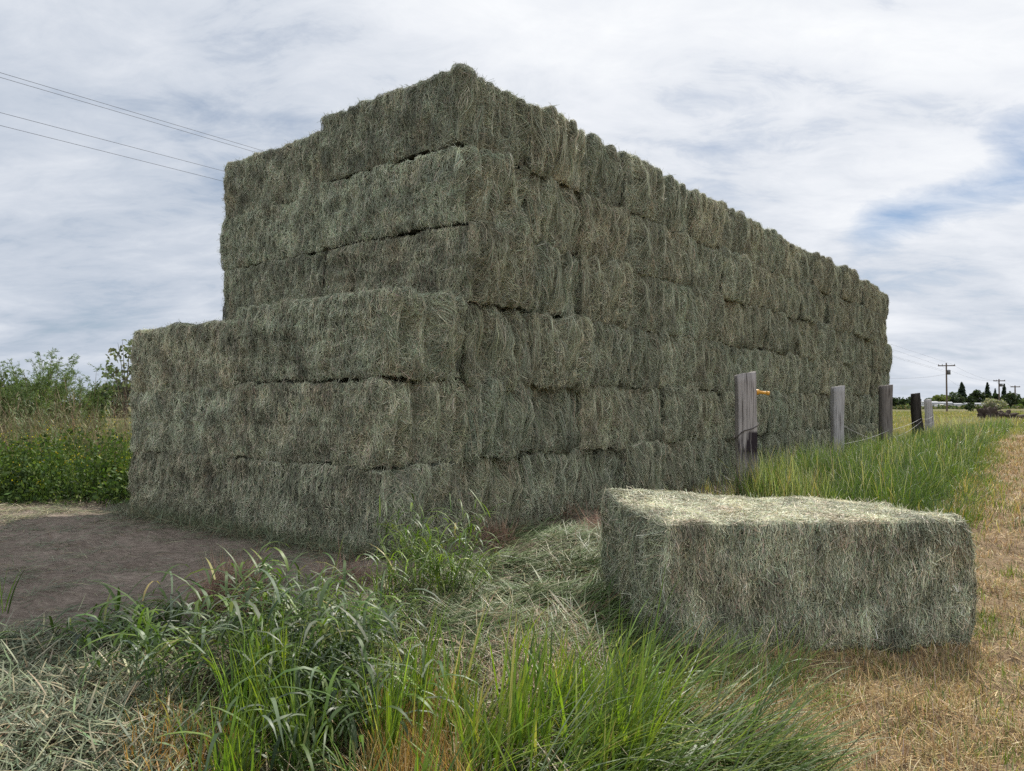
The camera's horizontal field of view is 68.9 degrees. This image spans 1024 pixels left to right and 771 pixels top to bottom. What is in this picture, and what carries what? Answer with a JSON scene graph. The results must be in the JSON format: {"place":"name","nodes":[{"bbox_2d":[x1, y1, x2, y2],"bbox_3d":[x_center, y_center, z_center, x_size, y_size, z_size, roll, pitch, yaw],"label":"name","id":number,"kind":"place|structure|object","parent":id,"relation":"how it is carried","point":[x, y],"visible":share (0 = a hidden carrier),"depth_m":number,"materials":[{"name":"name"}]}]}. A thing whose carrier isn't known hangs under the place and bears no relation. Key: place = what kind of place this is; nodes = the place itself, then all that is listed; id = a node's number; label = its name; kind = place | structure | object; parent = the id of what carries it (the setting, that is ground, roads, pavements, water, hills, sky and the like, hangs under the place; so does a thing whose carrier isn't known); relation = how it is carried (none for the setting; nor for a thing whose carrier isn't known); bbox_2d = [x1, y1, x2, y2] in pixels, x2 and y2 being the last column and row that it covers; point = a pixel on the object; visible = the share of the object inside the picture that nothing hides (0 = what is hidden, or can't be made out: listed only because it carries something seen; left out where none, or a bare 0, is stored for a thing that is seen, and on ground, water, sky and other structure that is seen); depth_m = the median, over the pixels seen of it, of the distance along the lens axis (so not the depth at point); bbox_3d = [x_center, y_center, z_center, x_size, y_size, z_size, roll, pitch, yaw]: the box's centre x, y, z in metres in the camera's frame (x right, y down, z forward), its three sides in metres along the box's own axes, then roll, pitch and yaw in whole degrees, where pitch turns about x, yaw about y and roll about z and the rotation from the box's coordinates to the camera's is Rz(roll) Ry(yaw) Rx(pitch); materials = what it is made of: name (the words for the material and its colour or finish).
{"place":"outdoors","nodes":[
{"label":"outdoors","id":0,"kind":"place"},
{"bbox_2d":[0,405,1023,770],"bbox_3d":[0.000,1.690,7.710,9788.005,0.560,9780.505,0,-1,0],"label":"ground","id":1,"kind":"structure","parent":0,"point":[172,553],"depth_m":6.18,"materials":[{"name":"soil"}]},
{"bbox_2d":[0,360,41,450],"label":"willow shrub","id":2,"kind":"object","parent":1,"relation":"on","point":[4,395],"visible":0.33,"depth_m":18.28,"materials":[{"name":"green plant"}]},
{"bbox_2d":[2,354,62,434],"bbox_3d":[-11.518,0.574,17.961,1.283,2.693,1.308,1,-2,-44],"label":"willow shrub","id":3,"kind":"object","parent":1,"relation":"on","point":[45,391],"visible":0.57,"depth_m":17.87,"materials":[{"name":"green plant"}]},
{"bbox_2d":[16,348,80,437],"bbox_3d":[-12.380,0.469,20.018,1.597,3.006,1.237,0,-1,0],"label":"willow shrub","id":4,"kind":"object","parent":1,"relation":"on","point":[57,364],"visible":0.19,"depth_m":20.06,"materials":[{"name":"green plant"}]},
{"bbox_2d":[0,374,131,465],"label":"dry weeds","id":5,"kind":"object","parent":1,"relation":"on","point":[52,436],"visible":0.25,"depth_m":14.96,"materials":[{"name":"plant"}]},
{"bbox_2d":[0,411,133,507],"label":"flowering weeds","id":6,"kind":"object","parent":1,"relation":"on","point":[27,477],"visible":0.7,"depth_m":11.35,"materials":[{"name":"green plant"}]},
{"bbox_2d":[45,368,95,439],"bbox_3d":[-11.384,0.730,18.959,1.351,2.433,1.378,1,-2,-32],"label":"willow shrub","id":7,"kind":"object","parent":1,"relation":"on","point":[79,390],"visible":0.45,"depth_m":18.89,"materials":[{"name":"green plant"}]},
{"bbox_2d":[72,362,124,443],"bbox_3d":[-11.636,0.672,20.857,1.270,2.642,1.100,0,-1,0],"label":"willow shrub","id":8,"kind":"object","parent":1,"relation":"on","point":[99,398],"visible":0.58,"depth_m":20.92,"materials":[{"name":"green plant"}]},
{"bbox_2d":[97,339,132,428],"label":"broadleaf tree","id":9,"kind":"object","parent":1,"relation":"on","point":[126,381],"visible":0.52,"depth_m":41.80,"materials":[{"name":"green plant"}]},
{"bbox_2d":[125,448,249,527],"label":"hay bale","id":10,"kind":"object","parent":1,"relation":"on","point":[207,483],"visible":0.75,"depth_m":9.50},
{"bbox_2d":[126,384,238,457],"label":"hay bale","id":11,"kind":"object","parent":10,"relation":"on","point":[200,421],"visible":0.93,"depth_m":9.57},
{"bbox_2d":[129,317,245,395],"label":"hay bale","id":12,"kind":"object","parent":11,"relation":"on","point":[182,356],"visible":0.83,"depth_m":9.56},
{"bbox_2d":[220,250,328,320],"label":"hay bale","id":13,"kind":"object","parent":12,"relation":"on","point":[272,281],"visible":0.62,"depth_m":10.25},
{"bbox_2d":[216,191,332,270],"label":"hay bale","id":14,"kind":"object","parent":13,"relation":"on","point":[282,231],"visible":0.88,"depth_m":10.37},
{"bbox_2d":[221,129,326,218],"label":"hay bale","id":15,"kind":"object","parent":14,"relation":"on","point":[288,174],"visible":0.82,"depth_m":10.38},
{"bbox_2d":[233,456,467,558],"bbox_3d":[-1.835,1.249,8.223,2.778,1.016,1.345,-1,-2,38],"label":"hay bale","id":16,"kind":"object","parent":1,"relation":"on","point":[318,497],"visible":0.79,"depth_m":7.59},
{"bbox_2d":[231,375,470,470],"bbox_3d":[-1.885,0.400,8.363,2.807,1.035,1.390,-1,-2,37],"label":"hay bale","id":17,"kind":"object","parent":16,"relation":"on","point":[377,423],"visible":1,"depth_m":7.70},
{"bbox_2d":[233,283,468,384],"bbox_3d":[-1.794,-0.484,8.300,2.804,1.057,1.368,-1,-2,37],"label":"hay bale","id":18,"kind":"object","parent":17,"relation":"on","point":[404,333],"visible":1,"depth_m":7.65},
{"bbox_2d":[0,491,758,770],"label":"tall grass","id":19,"kind":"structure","parent":1,"relation":"on","point":[269,676],"depth_m":3.87,"materials":[{"name":"plant"}]},
{"bbox_2d":[0,472,790,770],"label":"loose hay","id":20,"kind":"object","parent":1,"relation":"on","point":[550,534],"visible":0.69,"depth_m":5.41},
{"bbox_2d":[30,584,840,770],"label":"straw litter","id":21,"kind":"object","parent":1,"relation":"on","point":[489,672],"visible":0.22,"depth_m":4.37,"materials":[{"name":"plant"}]},
{"bbox_2d":[432,457,522,532],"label":"hay bale","id":22,"kind":"object","parent":1,"relation":"on","point":[484,480],"visible":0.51,"depth_m":8.55},
{"bbox_2d":[403,374,535,463],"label":"hay bale","id":23,"kind":"object","parent":22,"relation":"on","point":[499,420],"visible":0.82,"depth_m":8.39},
{"bbox_2d":[400,301,534,394],"bbox_3d":[-1.037,-0.396,9.262,2.790,1.052,1.334,-1,-2,38],"label":"hay bale","id":24,"kind":"object","parent":23,"relation":"on","point":[496,344],"visible":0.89,"depth_m":8.38},
{"bbox_2d":[322,219,537,314],"bbox_3d":[-1.039,-1.309,9.143,2.761,1.031,1.343,-1,-2,38],"label":"hay bale","id":25,"kind":"object","parent":24,"relation":"on","point":[482,263],"visible":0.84,"depth_m":8.46},
{"bbox_2d":[313,142,530,249],"bbox_3d":[-1.156,-2.204,9.338,2.788,1.049,1.403,-1,-2,39],"label":"hay bale","id":26,"kind":"object","parent":25,"relation":"on","point":[450,186],"visible":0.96,"depth_m":8.68},
{"bbox_2d":[319,61,531,182],"bbox_3d":[-1.179,-3.083,9.415,2.740,1.045,1.386,-1,-2,39],"label":"hay bale","id":27,"kind":"object","parent":26,"relation":"on","point":[460,104],"visible":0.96,"depth_m":8.76},
{"bbox_2d":[508,445,582,525],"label":"hay bale","id":28,"kind":"object","parent":1,"relation":"on","point":[548,479],"visible":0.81,"depth_m":9.47},
{"bbox_2d":[518,385,578,456],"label":"hay bale","id":29,"kind":"object","parent":28,"relation":"on","point":[554,427],"visible":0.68,"depth_m":9.56},
{"bbox_2d":[521,308,594,391],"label":"hay bale","id":30,"kind":"object","parent":29,"relation":"on","point":[561,351],"visible":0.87,"depth_m":9.35},
{"bbox_2d":[511,239,580,318],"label":"hay bale","id":31,"kind":"object","parent":30,"relation":"on","point":[556,280],"visible":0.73,"depth_m":9.48},
{"bbox_2d":[521,175,580,255],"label":"hay bale","id":32,"kind":"object","parent":31,"relation":"on","point":[550,209],"visible":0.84,"depth_m":9.47},
{"bbox_2d":[514,103,586,194],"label":"hay bale","id":33,"kind":"object","parent":32,"relation":"on","point":[556,146],"visible":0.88,"depth_m":9.28},
{"bbox_2d":[94,435,1023,770],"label":"stubble","id":34,"kind":"object","parent":1,"relation":"on","point":[938,747],"visible":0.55,"depth_m":4.27,"materials":[{"name":"plant"}]},
{"bbox_2d":[572,447,620,511],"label":"hay bale","id":35,"kind":"object","parent":1,"relation":"on","point":[599,466],"visible":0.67,"depth_m":10.37},
{"bbox_2d":[574,385,631,451],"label":"hay bale","id":36,"kind":"object","parent":35,"relation":"on","point":[601,416],"visible":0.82,"depth_m":10.33},
{"bbox_2d":[589,316,634,388],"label":"hay bale","id":37,"kind":"object","parent":36,"relation":"on","point":[613,347],"visible":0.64,"depth_m":10.43},
{"bbox_2d":[555,254,634,328],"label":"hay bale","id":38,"kind":"object","parent":37,"relation":"on","point":[603,294],"visible":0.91,"depth_m":10.29},
{"bbox_2d":[572,191,632,264],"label":"hay bale","id":39,"kind":"object","parent":38,"relation":"on","point":[604,233],"visible":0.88,"depth_m":10.41},
{"bbox_2d":[574,131,623,206],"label":"hay bale","id":40,"kind":"object","parent":39,"relation":"on","point":[602,175],"visible":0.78,"depth_m":10.48},
{"bbox_2d":[379,560,899,770],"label":"grass","id":41,"kind":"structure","parent":1,"relation":"on","point":[779,758],"depth_m":3.60,"materials":[{"name":"plant"}]},
{"bbox_2d":[614,438,667,492],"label":"hay bale","id":42,"kind":"object","parent":1,"relation":"on","point":[642,464],"visible":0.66,"depth_m":11.00},
{"bbox_2d":[621,386,663,444],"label":"hay bale","id":43,"kind":"object","parent":42,"relation":"on","point":[643,407],"visible":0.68,"depth_m":11.38},
{"bbox_2d":[617,328,664,391],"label":"hay bale","id":44,"kind":"object","parent":43,"relation":"on","point":[644,367],"visible":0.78,"depth_m":11.34},
{"bbox_2d":[629,273,664,333],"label":"hay bale","id":45,"kind":"object","parent":44,"relation":"on","point":[647,316],"visible":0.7,"depth_m":11.28},
{"bbox_2d":[623,214,667,279],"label":"hay bale","id":46,"kind":"object","parent":45,"relation":"on","point":[644,252],"visible":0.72,"depth_m":11.23},
{"bbox_2d":[618,150,665,223],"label":"hay bale","id":47,"kind":"object","parent":46,"relation":"on","point":[643,189],"visible":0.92,"depth_m":11.22},
{"bbox_2d":[660,439,697,492],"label":"hay bale","id":48,"kind":"object","parent":1,"relation":"on","point":[680,468],"visible":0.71,"depth_m":12.22},
{"bbox_2d":[659,383,701,443],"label":"hay bale","id":49,"kind":"object","parent":48,"relation":"on","point":[680,411],"visible":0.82,"depth_m":12.14},
{"bbox_2d":[656,329,696,389],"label":"hay bale","id":50,"kind":"object","parent":49,"relation":"on","point":[678,364],"visible":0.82,"depth_m":12.24},
{"bbox_2d":[648,280,700,340],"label":"hay bale","id":51,"kind":"object","parent":50,"relation":"on","point":[681,313],"visible":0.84,"depth_m":12.26},
{"bbox_2d":[662,225,698,288],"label":"hay bale","id":52,"kind":"object","parent":51,"relation":"on","point":[680,267],"visible":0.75,"depth_m":12.31},
{"bbox_2d":[660,174,691,235],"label":"hay bale","id":53,"kind":"object","parent":52,"relation":"on","point":[675,212],"visible":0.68,"depth_m":12.29},
{"bbox_2d":[693,436,723,487],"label":"hay bale","id":54,"kind":"object","parent":1,"relation":"on","point":[708,462],"visible":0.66,"depth_m":13.13},
{"bbox_2d":[693,390,724,441],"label":"hay bale","id":55,"kind":"object","parent":54,"relation":"on","point":[711,422],"visible":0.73,"depth_m":13.20},
{"bbox_2d":[692,337,727,393],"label":"hay bale","id":56,"kind":"object","parent":55,"relation":"on","point":[709,373],"visible":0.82,"depth_m":13.18},
{"bbox_2d":[692,285,726,342],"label":"hay bale","id":57,"kind":"object","parent":56,"relation":"on","point":[711,310],"visible":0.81,"depth_m":13.22},
{"bbox_2d":[693,240,725,294],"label":"hay bale","id":58,"kind":"object","parent":57,"relation":"on","point":[708,260],"visible":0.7,"depth_m":13.27},
{"bbox_2d":[686,188,727,248],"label":"hay bale","id":59,"kind":"object","parent":58,"relation":"on","point":[707,218],"visible":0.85,"depth_m":13.20},
{"bbox_2d":[721,438,735,483],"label":"hay bale","id":60,"kind":"object","parent":1,"relation":"on","point":[728,453],"visible":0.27,"depth_m":13.85},
{"bbox_2d":[701,388,734,440],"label":"hay bale","id":61,"kind":"object","parent":60,"relation":"on","point":[727,399],"visible":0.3,"depth_m":13.81},
{"bbox_2d":[705,343,745,390],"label":"hay bale","id":62,"kind":"object","parent":61,"relation":"on","point":[734,357],"visible":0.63,"depth_m":14.09},
{"bbox_2d":[718,300,746,349],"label":"hay bale","id":63,"kind":"object","parent":62,"relation":"on","point":[733,332],"visible":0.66,"depth_m":14.28},
{"bbox_2d":[718,247,753,304],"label":"hay bale","id":64,"kind":"object","parent":63,"relation":"on","point":[736,277],"visible":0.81,"depth_m":14.08},
{"bbox_2d":[721,201,748,255],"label":"hay bale","id":65,"kind":"object","parent":64,"relation":"on","point":[735,233],"visible":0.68,"depth_m":14.25},
{"bbox_2d":[734,371,769,495],"bbox_3d":[3.204,0.764,9.976,0.460,1.912,0.228,0,-1,6],"label":"fence post","id":66,"kind":"object","parent":1,"relation":"on","point":[747,392],"visible":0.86,"depth_m":9.90,"materials":[{"name":"grey wood"}]},
{"bbox_2d":[757,435,762,468],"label":"hay bale","id":67,"kind":"object","parent":1,"relation":"on","point":[759,442],"visible":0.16,"depth_m":15.44},
{"bbox_2d":[757,390,771,435],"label":"hay bale","id":68,"kind":"object","parent":67,"relation":"on","point":[764,403],"visible":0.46,"depth_m":15.20},
{"bbox_2d":[740,347,768,390],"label":"hay bale","id":69,"kind":"object","parent":68,"relation":"on","point":[756,360],"visible":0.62,"depth_m":15.07},
{"bbox_2d":[741,303,768,349],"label":"hay bale","id":70,"kind":"object","parent":69,"relation":"on","point":[755,322],"visible":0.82,"depth_m":14.95},
{"bbox_2d":[747,260,770,310],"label":"hay bale","id":71,"kind":"object","parent":70,"relation":"on","point":[759,285],"visible":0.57,"depth_m":15.20},
{"bbox_2d":[744,216,768,266],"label":"hay bale","id":72,"kind":"object","parent":71,"relation":"on","point":[755,249],"visible":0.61,"depth_m":15.15},
{"bbox_2d":[759,433,788,469],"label":"hay bale","id":73,"kind":"object","parent":1,"relation":"on","point":[767,440],"visible":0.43,"depth_m":15.78},
{"bbox_2d":[766,390,789,434],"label":"hay bale","id":74,"kind":"object","parent":73,"relation":"on","point":[777,416],"visible":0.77,"depth_m":15.78},
{"bbox_2d":[763,349,790,391],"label":"hay bale","id":75,"kind":"object","parent":74,"relation":"on","point":[778,370],"visible":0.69,"depth_m":15.97},
{"bbox_2d":[758,308,789,355],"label":"hay bale","id":76,"kind":"object","parent":75,"relation":"on","point":[776,339],"visible":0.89,"depth_m":15.93},
{"bbox_2d":[764,271,787,312],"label":"hay bale","id":77,"kind":"object","parent":76,"relation":"on","point":[776,297],"visible":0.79,"depth_m":16.05},
{"bbox_2d":[763,226,785,275],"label":"hay bale","id":78,"kind":"object","parent":77,"relation":"on","point":[775,242],"visible":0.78,"depth_m":15.91},
{"bbox_2d":[594,484,981,653],"bbox_3d":[2.059,1.399,5.846,2.652,1.168,1.538,0,-1,-4],"label":"hay bale","id":79,"kind":"object","parent":1,"relation":"on","point":[882,573],"visible":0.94,"depth_m":5.20},
{"bbox_2d":[783,427,806,462],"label":"hay bale","id":80,"kind":"object","parent":1,"relation":"on","point":[793,436],"visible":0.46,"depth_m":16.94},
{"bbox_2d":[784,392,803,430],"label":"hay bale","id":81,"kind":"object","parent":80,"relation":"on","point":[794,418],"visible":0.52,"depth_m":16.97},
{"bbox_2d":[785,352,801,394],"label":"hay bale","id":82,"kind":"object","parent":81,"relation":"on","point":[793,378],"visible":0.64,"depth_m":16.72},
{"bbox_2d":[787,318,798,353],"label":"hay bale","id":83,"kind":"object","parent":82,"relation":"on","point":[793,329],"visible":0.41,"depth_m":17.33},
{"bbox_2d":[784,275,801,319],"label":"hay bale","id":84,"kind":"object","parent":83,"relation":"on","point":[793,294],"visible":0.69,"depth_m":16.99},
{"bbox_2d":[781,238,800,282],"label":"hay bale","id":85,"kind":"object","parent":84,"relation":"on","point":[790,262],"visible":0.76,"depth_m":16.95},
{"bbox_2d":[803,425,819,460],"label":"hay bale","id":86,"kind":"object","parent":1,"relation":"on","point":[811,431],"visible":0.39,"depth_m":17.57},
{"bbox_2d":[797,392,820,429],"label":"hay bale","id":87,"kind":"object","parent":86,"relation":"on","point":[808,403],"visible":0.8,"depth_m":17.81},
{"bbox_2d":[799,356,822,394],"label":"hay bale","id":88,"kind":"object","parent":87,"relation":"on","point":[810,378],"visible":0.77,"depth_m":17.81},
{"bbox_2d":[793,319,818,361],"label":"hay bale","id":89,"kind":"object","parent":88,"relation":"on","point":[806,342],"visible":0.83,"depth_m":17.73},
{"bbox_2d":[795,282,819,325],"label":"hay bale","id":90,"kind":"object","parent":89,"relation":"on","point":[808,307],"visible":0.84,"depth_m":17.77},
{"bbox_2d":[795,245,814,284],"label":"hay bale","id":91,"kind":"object","parent":90,"relation":"on","point":[806,263],"visible":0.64,"depth_m":17.83},
{"bbox_2d":[818,428,830,458],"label":"hay bale","id":92,"kind":"object","parent":1,"relation":"on","point":[826,433],"visible":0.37,"depth_m":18.77},
{"bbox_2d":[817,393,829,429],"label":"hay bale","id":93,"kind":"object","parent":92,"relation":"on","point":[823,403],"visible":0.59,"depth_m":18.96},
{"bbox_2d":[818,359,830,394],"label":"hay bale","id":94,"kind":"object","parent":93,"relation":"on","point":[825,369],"visible":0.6,"depth_m":18.70},
{"bbox_2d":[817,321,836,360],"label":"hay bale","id":95,"kind":"object","parent":94,"relation":"on","point":[826,340],"visible":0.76,"depth_m":18.79},
{"bbox_2d":[818,291,825,323],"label":"hay bale","id":96,"kind":"object","parent":95,"relation":"on","point":[821,305],"visible":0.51,"depth_m":18.84},
{"bbox_2d":[812,252,835,294],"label":"hay bale","id":97,"kind":"object","parent":96,"relation":"on","point":[824,273],"visible":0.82,"depth_m":18.76},
{"bbox_2d":[649,413,1023,770],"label":"bank grass","id":98,"kind":"structure","parent":1,"relation":"on","point":[904,470],"depth_m":10.46,"materials":[{"name":"plant"}]},
{"bbox_2d":[830,385,844,455],"bbox_3d":[6.959,0.937,15.984,0.301,1.874,0.204,0,-1,-6],"label":"fence post","id":99,"kind":"object","parent":1,"relation":"on","point":[837,398],"visible":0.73,"depth_m":15.91,"materials":[{"name":"grey wood"}]},
{"bbox_2d":[844,423,859,455],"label":"hay bale","id":100,"kind":"object","parent":1,"relation":"on","point":[851,433],"visible":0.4,"depth_m":20.63},
{"bbox_2d":[844,394,855,426],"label":"hay bale","id":101,"kind":"object","parent":100,"relation":"on","point":[849,411],"visible":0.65,"depth_m":20.51},
{"bbox_2d":[843,364,853,395],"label":"hay bale","id":102,"kind":"object","parent":101,"relation":"on","point":[848,383],"visible":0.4,"depth_m":20.86},
{"bbox_2d":[838,331,855,366],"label":"hay bale","id":103,"kind":"object","parent":102,"relation":"on","point":[847,343],"visible":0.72,"depth_m":20.62},
{"bbox_2d":[840,300,856,333],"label":"hay bale","id":104,"kind":"object","parent":103,"relation":"on","point":[849,316],"visible":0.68,"depth_m":20.76},
{"bbox_2d":[838,265,859,302],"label":"hay bale","id":105,"kind":"object","parent":104,"relation":"on","point":[850,283],"visible":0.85,"depth_m":20.43},
{"bbox_2d":[878,385,892,442],"bbox_3d":[10.004,0.987,19.986,0.335,2.025,0.284,0,-1,-3],"label":"fence post","id":106,"kind":"object","parent":1,"relation":"on","point":[885,404],"visible":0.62,"depth_m":19.87,"materials":[{"name":"grey wood"}]},
{"bbox_2d":[0,0,1023,401],"label":"sky","id":107,"kind":"structure","parent":0,"point":[883,139],"materials":[{"name":"white"}]},
{"bbox_2d":[893,410,1023,437],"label":"meadow grass","id":108,"kind":"structure","parent":0,"point":[902,418],"depth_m":57.10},
{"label":"hay bale","id":109,"kind":"object","parent":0,"visible":0},
{"bbox_2d":[823,394,830,426],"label":"hay bale","id":110,"kind":"object","parent":109,"relation":"on","point":[828,411],"visible":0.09,"depth_m":19.36},
{"bbox_2d":[825,359,846,395],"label":"hay bale","id":111,"kind":"object","parent":110,"relation":"on","point":[837,374],"visible":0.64,"depth_m":19.71},
{"bbox_2d":[830,331,842,360],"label":"hay bale","id":112,"kind":"object","parent":111,"relation":"on","point":[836,353],"visible":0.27,"depth_m":20.01},
{"bbox_2d":[823,294,844,331],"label":"hay bale","id":113,"kind":"object","parent":112,"relation":"on","point":[834,312],"visible":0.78,"depth_m":19.49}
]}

